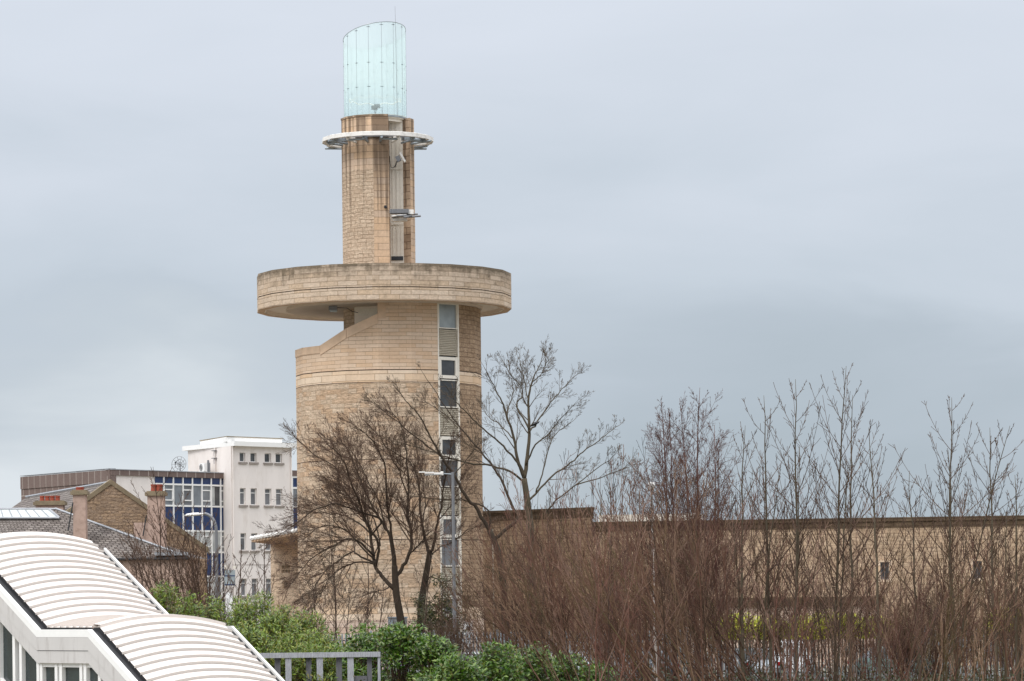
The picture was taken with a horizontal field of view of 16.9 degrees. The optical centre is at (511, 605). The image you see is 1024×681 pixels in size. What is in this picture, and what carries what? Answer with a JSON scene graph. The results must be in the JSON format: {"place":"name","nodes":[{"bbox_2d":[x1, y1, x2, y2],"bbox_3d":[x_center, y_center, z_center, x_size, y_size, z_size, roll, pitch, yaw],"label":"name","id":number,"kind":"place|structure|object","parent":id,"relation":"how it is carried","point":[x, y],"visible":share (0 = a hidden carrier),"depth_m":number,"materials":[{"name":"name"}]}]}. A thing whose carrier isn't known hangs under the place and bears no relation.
{"place":"outdoors","nodes":[
{"label":"outdoors","id":0,"kind":"place"},
{"bbox_2d":[0,507,202,627],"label":"hipped slate house","id":1,"kind":"structure","parent":0,"point":[56,520],"depth_m":178.70,"materials":[{"name":"grey stone"}]},
{"bbox_2d":[70,487,89,539],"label":"chimney stack","id":2,"kind":"object","parent":1,"relation":"on","point":[80,526],"visible":0.98,"depth_m":177.12,"materials":[{"name":"brick"}]},
{"bbox_2d":[134,484,167,546],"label":"chimney stack","id":3,"kind":"object","parent":1,"relation":"on","point":[151,503],"visible":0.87,"depth_m":178.10,"materials":[{"name":"brick"}]},
{"bbox_2d":[257,19,511,668],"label":"stone tower","id":4,"kind":"structure","parent":0,"point":[391,303],"depth_m":171.50,"materials":[{"name":"stone"}]},
{"bbox_2d":[439,303,457,328],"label":"window","id":5,"kind":"structure","parent":4,"relation":"in","point":[447,312],"depth_m":171.61,"materials":[{"name":"glass"}]},
{"bbox_2d":[439,357,457,378],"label":"window","id":6,"kind":"structure","parent":4,"relation":"in","point":[448,366],"depth_m":171.61,"materials":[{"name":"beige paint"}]},
{"bbox_2d":[437,303,461,626],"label":"window frame","id":7,"kind":"structure","parent":4,"relation":"in","point":[457,333],"depth_m":171.95,"materials":[{"name":"beige paint"}]},
{"bbox_2d":[0,0,1023,521],"label":"sky","id":8,"kind":"structure","parent":0,"point":[739,197],"materials":[{"name":"grey"}]},
{"bbox_2d":[483,507,594,669],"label":"stone block building","id":9,"kind":"structure","parent":0,"point":[501,519],"depth_m":184.39,"materials":[{"name":"stone"}]},
{"bbox_2d":[527,672,1013,680],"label":"car park","id":10,"kind":"structure","parent":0,"point":[882,675],"depth_m":162.53,"materials":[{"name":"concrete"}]},
{"bbox_2d":[252,386,463,668],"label":"spreading tree","id":11,"kind":"object","parent":10,"relation":"on","point":[365,486],"visible":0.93,"depth_m":157.19,"materials":[{"name":"brown plant"}]},
{"bbox_2d":[363,418,504,632],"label":"twin stem tree","id":12,"kind":"object","parent":10,"relation":"on","point":[427,566],"visible":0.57,"depth_m":159.60,"materials":[{"name":"brown plant"}]},
{"bbox_2d":[419,471,455,640],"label":"street lamp","id":13,"kind":"object","parent":10,"relation":"on","point":[453,519],"visible":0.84,"depth_m":152.94,"materials":[{"name":"grey metal"}]},
{"bbox_2d":[360,364,519,654],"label":"leaning tree","id":14,"kind":"object","parent":10,"relation":"on","point":[477,509],"visible":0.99,"depth_m":156.90,"materials":[{"name":"brown plant"}]},
{"bbox_2d":[417,572,468,664],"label":"ivy clump","id":15,"kind":"object","parent":10,"relation":"on","point":[430,612],"visible":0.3,"depth_m":156.33,"materials":[{"name":"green plant"}]},
{"bbox_2d":[593,665,1013,680],"bbox_3d":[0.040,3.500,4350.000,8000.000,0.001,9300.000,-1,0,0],"label":"ground","id":16,"kind":"structure","parent":0,"point":[895,672],"depth_m":177.73,"materials":[{"name":"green plant"}]},
{"bbox_2d":[12,479,208,606],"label":"gabled stone house","id":17,"kind":"structure","parent":16,"relation":"on","point":[112,503],"depth_m":186.31,"materials":[{"name":"stone"}]},
{"bbox_2d":[0,532,284,680],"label":"covered station stair","id":18,"kind":"object","parent":16,"relation":"on","point":[61,595],"visible":1,"depth_m":110.02,"materials":[{"name":"metal"}]},
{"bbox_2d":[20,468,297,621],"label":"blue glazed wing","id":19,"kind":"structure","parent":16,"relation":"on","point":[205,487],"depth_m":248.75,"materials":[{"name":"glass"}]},
{"bbox_2d":[122,468,212,595],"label":"sapling","id":20,"kind":"object","parent":16,"relation":"on","point":[160,529],"visible":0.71,"depth_m":142.38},
{"bbox_2d":[117,520,218,613],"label":"sapling","id":21,"kind":"object","parent":16,"relation":"on","point":[148,575],"visible":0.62,"depth_m":139.18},
{"bbox_2d":[150,581,195,615],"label":"willow shrub","id":22,"kind":"object","parent":16,"relation":"on","point":[163,599],"visible":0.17,"depth_m":126.08,"materials":[{"name":"green plant"}]},
{"bbox_2d":[139,505,229,613],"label":"sapling","id":23,"kind":"object","parent":16,"relation":"on","point":[177,561],"visible":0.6,"depth_m":140.83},
{"bbox_2d":[160,488,242,623],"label":"sapling","id":24,"kind":"object","parent":16,"relation":"on","point":[195,586],"visible":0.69,"depth_m":139.84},
{"bbox_2d":[160,510,245,619],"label":"sapling","id":25,"kind":"object","parent":16,"relation":"on","point":[211,564],"visible":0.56,"depth_m":141.84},
{"bbox_2d":[179,592,241,625],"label":"willow shrub","id":26,"kind":"object","parent":16,"relation":"on","point":[203,613],"visible":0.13,"depth_m":126.82,"materials":[{"name":"green plant"}]},
{"bbox_2d":[208,596,262,650],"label":"willow shrub","id":27,"kind":"object","parent":16,"relation":"on","point":[239,617],"visible":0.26,"depth_m":125.85,"materials":[{"name":"green plant"}]},
{"bbox_2d":[182,436,296,627],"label":"white office block","id":28,"kind":"structure","parent":16,"relation":"on","point":[257,471],"depth_m":251.69,"materials":[{"name":"paint"}]},
{"bbox_2d":[234,619,277,663],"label":"willow shrub","id":29,"kind":"object","parent":16,"relation":"on","point":[249,638],"visible":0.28,"depth_m":119.65,"materials":[{"name":"green plant"}]},
{"bbox_2d":[236,589,286,640],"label":"willow shrub","id":30,"kind":"object","parent":16,"relation":"on","point":[256,603],"visible":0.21,"depth_m":126.83,"materials":[{"name":"green plant"}]},
{"bbox_2d":[250,528,298,627],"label":"stone annex","id":31,"kind":"object","parent":16,"relation":"on","point":[284,571],"visible":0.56,"depth_m":182.26,"materials":[{"name":"beige stone"}]},
{"bbox_2d":[252,604,297,651],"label":"willow shrub","id":32,"kind":"object","parent":16,"relation":"on","point":[270,619],"visible":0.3,"depth_m":124.80,"materials":[{"name":"green plant"}]},
{"bbox_2d":[254,626,326,680],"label":"willow shrub","id":33,"kind":"object","parent":16,"relation":"on","point":[282,647],"visible":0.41,"depth_m":118.90,"materials":[{"name":"green plant"}]},
{"bbox_2d":[275,607,329,651],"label":"willow shrub","id":34,"kind":"object","parent":16,"relation":"on","point":[303,624],"visible":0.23,"depth_m":123.95,"materials":[{"name":"green plant"}]},
{"bbox_2d":[280,640,347,680],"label":"bush","id":35,"kind":"object","parent":16,"relation":"on","point":[328,664],"visible":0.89,"depth_m":117.69,"materials":[{"name":"green plant"}]},
{"bbox_2d":[259,652,380,680],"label":"railing","id":36,"kind":"object","parent":16,"relation":"on","point":[319,656],"visible":0.9,"depth_m":116.92,"materials":[{"name":"metal"}]},
{"bbox_2d":[296,627,347,676],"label":"willow shrub","id":37,"kind":"object","parent":16,"relation":"on","point":[319,639],"visible":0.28,"depth_m":121.89,"materials":[{"name":"green plant"}]},
{"bbox_2d":[297,501,357,645],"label":"sapling","id":38,"kind":"object","parent":16,"relation":"on","point":[336,629],"visible":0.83,"depth_m":134.10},
{"bbox_2d":[323,522,402,631],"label":"sapling","id":39,"kind":"object","parent":16,"relation":"on","point":[367,549],"visible":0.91,"depth_m":133.04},
{"bbox_2d":[335,619,402,680],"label":"laurel bush","id":40,"kind":"object","parent":16,"relation":"on","point":[370,644],"visible":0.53,"depth_m":119.69,"materials":[{"name":"green plant"}]},
{"bbox_2d":[356,620,432,680],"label":"laurel bush","id":41,"kind":"object","parent":16,"relation":"on","point":[396,644],"visible":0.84,"depth_m":117.69,"materials":[{"name":"green plant"}]},
{"bbox_2d":[396,628,464,680],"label":"laurel bush","id":42,"kind":"object","parent":16,"relation":"on","point":[430,651],"visible":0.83,"depth_m":116.72,"materials":[{"name":"green plant"}]},
{"bbox_2d":[410,595,498,666],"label":"twiggy bush","id":43,"kind":"object","parent":16,"relation":"on","point":[459,639],"visible":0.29,"depth_m":139.66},
{"bbox_2d":[412,651,505,680],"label":"laurel bush","id":44,"kind":"object","parent":16,"relation":"on","point":[455,671],"visible":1,"depth_m":114.75,"materials":[{"name":"green plant"}]},
{"bbox_2d":[395,541,530,656],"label":"bare shrub","id":45,"kind":"object","parent":16,"relation":"on","point":[461,599],"visible":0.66,"depth_m":142.70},
{"bbox_2d":[442,554,532,680],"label":"bare shrub","id":46,"kind":"object","parent":16,"relation":"on","point":[502,632],"visible":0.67,"depth_m":136.17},
{"bbox_2d":[435,528,548,658],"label":"bare shrub","id":47,"kind":"object","parent":16,"relation":"on","point":[500,582],"visible":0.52,"depth_m":142.10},
{"bbox_2d":[467,638,530,680],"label":"laurel bush","id":48,"kind":"object","parent":16,"relation":"on","point":[501,669],"visible":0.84,"depth_m":117.55,"materials":[{"name":"green plant"}]},
{"bbox_2d":[380,336,648,662],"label":"tall open tree","id":49,"kind":"object","parent":16,"relation":"on","point":[524,472],"visible":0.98,"depth_m":159.92,"materials":[{"name":"brown plant"}]},
{"bbox_2d":[475,503,569,661],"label":"bare shrub","id":50,"kind":"object","parent":16,"relation":"on","point":[510,586],"visible":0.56,"depth_m":129.92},
{"bbox_2d":[458,494,587,680],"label":"bare shrub","id":51,"kind":"object","parent":16,"relation":"on","point":[536,617],"visible":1,"depth_m":118.87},
{"bbox_2d":[428,470,632,664],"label":"bare shrub","id":52,"kind":"object","parent":16,"relation":"on","point":[512,478],"visible":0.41,"depth_m":135.56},
{"bbox_2d":[479,450,588,675],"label":"bare shrub","id":53,"kind":"object","parent":16,"relation":"on","point":[557,486],"visible":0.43,"depth_m":133.24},
{"bbox_2d":[487,541,581,675],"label":"bare shrub","id":54,"kind":"object","parent":16,"relation":"on","point":[535,604],"visible":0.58,"depth_m":127.96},
{"bbox_2d":[503,641,568,680],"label":"laurel bush","id":55,"kind":"object","parent":16,"relation":"on","point":[538,669],"visible":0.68,"depth_m":120.75,"materials":[{"name":"green plant"}]},
{"bbox_2d":[497,505,632,680],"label":"bare shrub","id":56,"kind":"object","parent":16,"relation":"on","point":[570,594],"visible":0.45,"depth_m":127.85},
{"bbox_2d":[542,651,597,680],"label":"laurel bush","id":57,"kind":"object","parent":16,"relation":"on","point":[562,674],"visible":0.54,"depth_m":121.82,"materials":[{"name":"green plant"}]},
{"bbox_2d":[519,460,649,680],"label":"bare shrub","id":58,"kind":"object","parent":16,"relation":"on","point":[601,638],"visible":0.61,"depth_m":121.02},
{"bbox_2d":[501,497,676,680],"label":"bare shrub","id":59,"kind":"object","parent":16,"relation":"on","point":[637,659],"visible":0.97,"depth_m":117.70,"materials":[{"name":"plant"}]},
{"bbox_2d":[569,453,617,674],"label":"tall whips","id":60,"kind":"object","parent":16,"relation":"on","point":[592,523],"visible":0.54,"depth_m":137.32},
{"bbox_2d":[572,445,629,678],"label":"tall whips","id":61,"kind":"object","parent":16,"relation":"on","point":[604,534],"visible":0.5,"depth_m":133.93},
{"bbox_2d":[532,541,670,674],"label":"bare shrub","id":62,"kind":"object","parent":16,"relation":"on","point":[579,647],"visible":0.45,"depth_m":126.60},
{"bbox_2d":[545,465,664,680],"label":"bare shrub","id":63,"kind":"object","parent":16,"relation":"on","point":[577,499],"visible":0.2,"depth_m":142.75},
{"bbox_2d":[543,503,692,680],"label":"bare shrub","id":64,"kind":"object","parent":16,"relation":"on","point":[650,643],"visible":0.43,"depth_m":129.91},
{"bbox_2d":[536,483,728,680],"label":"bare shrub","id":65,"kind":"object","parent":16,"relation":"on","point":[598,619],"visible":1,"depth_m":117.51,"materials":[{"name":"plant"}]},
{"bbox_2d":[548,479,720,680],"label":"bare shrub","id":66,"kind":"object","parent":16,"relation":"on","point":[655,626],"visible":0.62,"depth_m":128.09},
{"bbox_2d":[614,453,681,680],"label":"tall whips","id":67,"kind":"object","parent":16,"relation":"on","point":[638,481],"visible":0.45,"depth_m":132.76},
{"bbox_2d":[587,455,713,680],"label":"bare shrub","id":68,"kind":"object","parent":16,"relation":"on","point":[678,569],"visible":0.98,"depth_m":119.31,"materials":[{"name":"plant"}]},
{"bbox_2d":[630,455,684,680],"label":"tall whips","id":69,"kind":"object","parent":16,"relation":"on","point":[654,560],"visible":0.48,"depth_m":134.22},
{"bbox_2d":[294,627,1022,680],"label":"palisade fence","id":70,"kind":"object","parent":16,"relation":"on","point":[751,648],"visible":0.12,"depth_m":149.99,"materials":[{"name":"metal"}]},
{"bbox_2d":[602,398,728,680],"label":"red birch","id":71,"kind":"object","parent":16,"relation":"on","point":[659,459],"visible":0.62,"depth_m":138.79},
{"bbox_2d":[620,564,719,680],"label":"bare shrub","id":72,"kind":"object","parent":16,"relation":"on","point":[693,649],"visible":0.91,"depth_m":119.80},
{"bbox_2d":[329,648,1023,680],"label":"undergrowth","id":73,"kind":"object","parent":16,"relation":"on","point":[811,679],"visible":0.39,"depth_m":133.67,"materials":[{"name":"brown plant"}]},
{"bbox_2d":[624,475,730,679],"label":"bare shrub","id":74,"kind":"object","parent":16,"relation":"on","point":[673,562],"visible":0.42,"depth_m":134.61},
{"bbox_2d":[622,467,741,680],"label":"bare shrub","id":75,"kind":"object","parent":16,"relation":"on","point":[719,604],"visible":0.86,"depth_m":128.72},
{"bbox_2d":[625,387,760,680],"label":"red birch","id":76,"kind":"object","parent":16,"relation":"on","point":[688,467],"visible":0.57,"depth_m":137.93,"materials":[{"name":"plant"}]},
{"bbox_2d":[638,515,762,680],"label":"bare shrub","id":77,"kind":"object","parent":16,"relation":"on","point":[724,640],"visible":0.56,"depth_m":128.77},
{"bbox_2d":[679,455,734,677],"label":"tall whips","id":78,"kind":"object","parent":16,"relation":"on","point":[706,556],"visible":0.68,"depth_m":130.96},
{"bbox_2d":[674,506,753,679],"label":"bare shrub","id":79,"kind":"object","parent":16,"relation":"on","point":[723,613],"visible":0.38,"depth_m":134.72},
{"bbox_2d":[660,421,777,678],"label":"red birch","id":80,"kind":"object","parent":16,"relation":"on","point":[719,483],"visible":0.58,"depth_m":136.96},
{"bbox_2d":[670,458,789,680],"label":"bare shrub","id":81,"kind":"object","parent":16,"relation":"on","point":[737,570],"visible":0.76,"depth_m":129.61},
{"bbox_2d":[680,421,793,680],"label":"young tree","id":82,"kind":"object","parent":16,"relation":"on","point":[742,641],"visible":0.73,"depth_m":134.13,"materials":[{"name":"brown plant"}]},
{"bbox_2d":[730,469,768,680],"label":"tall whips","id":83,"kind":"object","parent":16,"relation":"on","point":[751,564],"visible":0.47,"depth_m":142.86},
{"bbox_2d":[718,527,800,680],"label":"bare shrub","id":84,"kind":"object","parent":16,"relation":"on","point":[779,634],"visible":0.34,"depth_m":136.31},
{"bbox_2d":[692,397,829,680],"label":"young tree","id":85,"kind":"object","parent":16,"relation":"on","point":[767,587],"visible":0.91,"depth_m":130.95,"materials":[{"name":"brown plant"}]},
{"bbox_2d":[735,552,822,680],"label":"bare shrub","id":86,"kind":"object","parent":16,"relation":"on","point":[760,629],"visible":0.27,"depth_m":141.92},
{"bbox_2d":[741,379,849,680],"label":"young tree","id":87,"kind":"object","parent":16,"relation":"on","point":[797,550],"visible":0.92,"depth_m":130.01,"materials":[{"name":"brown plant"}]},
{"bbox_2d":[743,561,874,680],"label":"bare shrub","id":88,"kind":"object","parent":16,"relation":"on","point":[793,643],"visible":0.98,"depth_m":117.27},
{"bbox_2d":[739,522,879,680],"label":"bare shrub","id":89,"kind":"object","parent":16,"relation":"on","point":[780,621],"visible":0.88,"depth_m":125.41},
{"bbox_2d":[779,558,858,680],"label":"bare shrub","id":90,"kind":"object","parent":16,"relation":"on","point":[819,678],"visible":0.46,"depth_m":136.39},
{"bbox_2d":[797,577,860,680],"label":"bare shrub","id":91,"kind":"object","parent":16,"relation":"on","point":[835,648],"visible":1,"depth_m":115.99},
{"bbox_2d":[791,530,878,680],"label":"bare shrub","id":92,"kind":"object","parent":16,"relation":"on","point":[846,641],"visible":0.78,"depth_m":125.35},
{"bbox_2d":[773,364,903,678],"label":"young tree","id":93,"kind":"object","parent":16,"relation":"on","point":[838,533],"visible":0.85,"depth_m":131.74,"materials":[{"name":"brown plant"}]},
{"bbox_2d":[817,562,873,680],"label":"bare shrub","id":94,"kind":"object","parent":16,"relation":"on","point":[860,647],"visible":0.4,"depth_m":132.82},
{"bbox_2d":[792,419,927,680],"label":"young tree","id":95,"kind":"object","parent":16,"relation":"on","point":[877,596],"visible":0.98,"depth_m":128.84,"materials":[{"name":"brown plant"}]},
{"bbox_2d":[793,389,927,680],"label":"young tree","id":96,"kind":"object","parent":16,"relation":"on","point":[851,559],"visible":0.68,"depth_m":135.97,"materials":[{"name":"brown plant"}]},
{"bbox_2d":[821,555,908,680],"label":"bare shrub","id":97,"kind":"object","parent":16,"relation":"on","point":[880,627],"visible":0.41,"depth_m":137.27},
{"bbox_2d":[818,556,951,680],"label":"bare shrub","id":98,"kind":"object","parent":16,"relation":"on","point":[870,628],"visible":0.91,"depth_m":124.32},
{"bbox_2d":[875,493,907,680],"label":"tall whips","id":99,"kind":"object","parent":16,"relation":"on","point":[890,591],"visible":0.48,"depth_m":139.83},
{"bbox_2d":[845,589,944,678],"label":"twiggy bush","id":100,"kind":"object","parent":16,"relation":"on","point":[893,660],"visible":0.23,"depth_m":145.75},
{"bbox_2d":[866,561,935,680],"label":"bare shrub","id":101,"kind":"object","parent":16,"relation":"on","point":[922,649],"visible":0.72,"depth_m":125.53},
{"bbox_2d":[875,469,954,680],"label":"young tree","id":102,"kind":"object","parent":16,"relation":"on","point":[913,575],"visible":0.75,"depth_m":134.37,"materials":[{"name":"brown plant"}]},
{"bbox_2d":[874,574,989,680],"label":"twiggy bush","id":103,"kind":"object","parent":16,"relation":"on","point":[934,653],"visible":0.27,"depth_m":145.73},
{"bbox_2d":[877,535,1000,680],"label":"bare shrub","id":104,"kind":"object","parent":16,"relation":"on","point":[917,615],"visible":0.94,"depth_m":118.87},
{"bbox_2d":[908,549,984,680],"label":"bare shrub","id":105,"kind":"object","parent":16,"relation":"on","point":[937,588],"visible":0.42,"depth_m":135.04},
{"bbox_2d":[879,395,1023,680],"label":"young tree","id":106,"kind":"object","parent":16,"relation":"on","point":[949,513],"visible":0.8,"depth_m":131.02,"materials":[{"name":"brown plant"}]},
{"bbox_2d":[905,422,1023,680],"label":"young tree","id":107,"kind":"object","parent":16,"relation":"on","point":[995,557],"visible":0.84,"depth_m":129.95,"materials":[{"name":"brown plant"}]},
{"bbox_2d":[927,519,1023,680],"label":"bare shrub","id":108,"kind":"object","parent":16,"relation":"on","point":[946,631],"visible":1,"depth_m":117.03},
{"bbox_2d":[932,557,1023,680],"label":"bare shrub","id":109,"kind":"object","parent":16,"relation":"on","point":[973,653],"visible":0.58,"depth_m":124.52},
{"bbox_2d":[950,472,1023,680],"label":"young tree","id":110,"kind":"object","parent":16,"relation":"on","point":[1017,641],"visible":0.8,"depth_m":126.97,"materials":[{"name":"brown plant"}]},
{"bbox_2d":[962,514,1023,680],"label":"bare shrub","id":111,"kind":"object","parent":16,"relation":"on","point":[988,618],"visible":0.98,"depth_m":118.51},
{"bbox_2d":[976,544,1023,680],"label":"bare shrub","id":112,"kind":"object","parent":16,"relation":"on","point":[1008,647],"visible":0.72,"depth_m":125.06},
{"bbox_2d":[593,513,1023,668],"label":"long building","id":113,"kind":"structure","parent":0,"point":[893,524],"depth_m":187.41,"materials":[{"name":"brick"}]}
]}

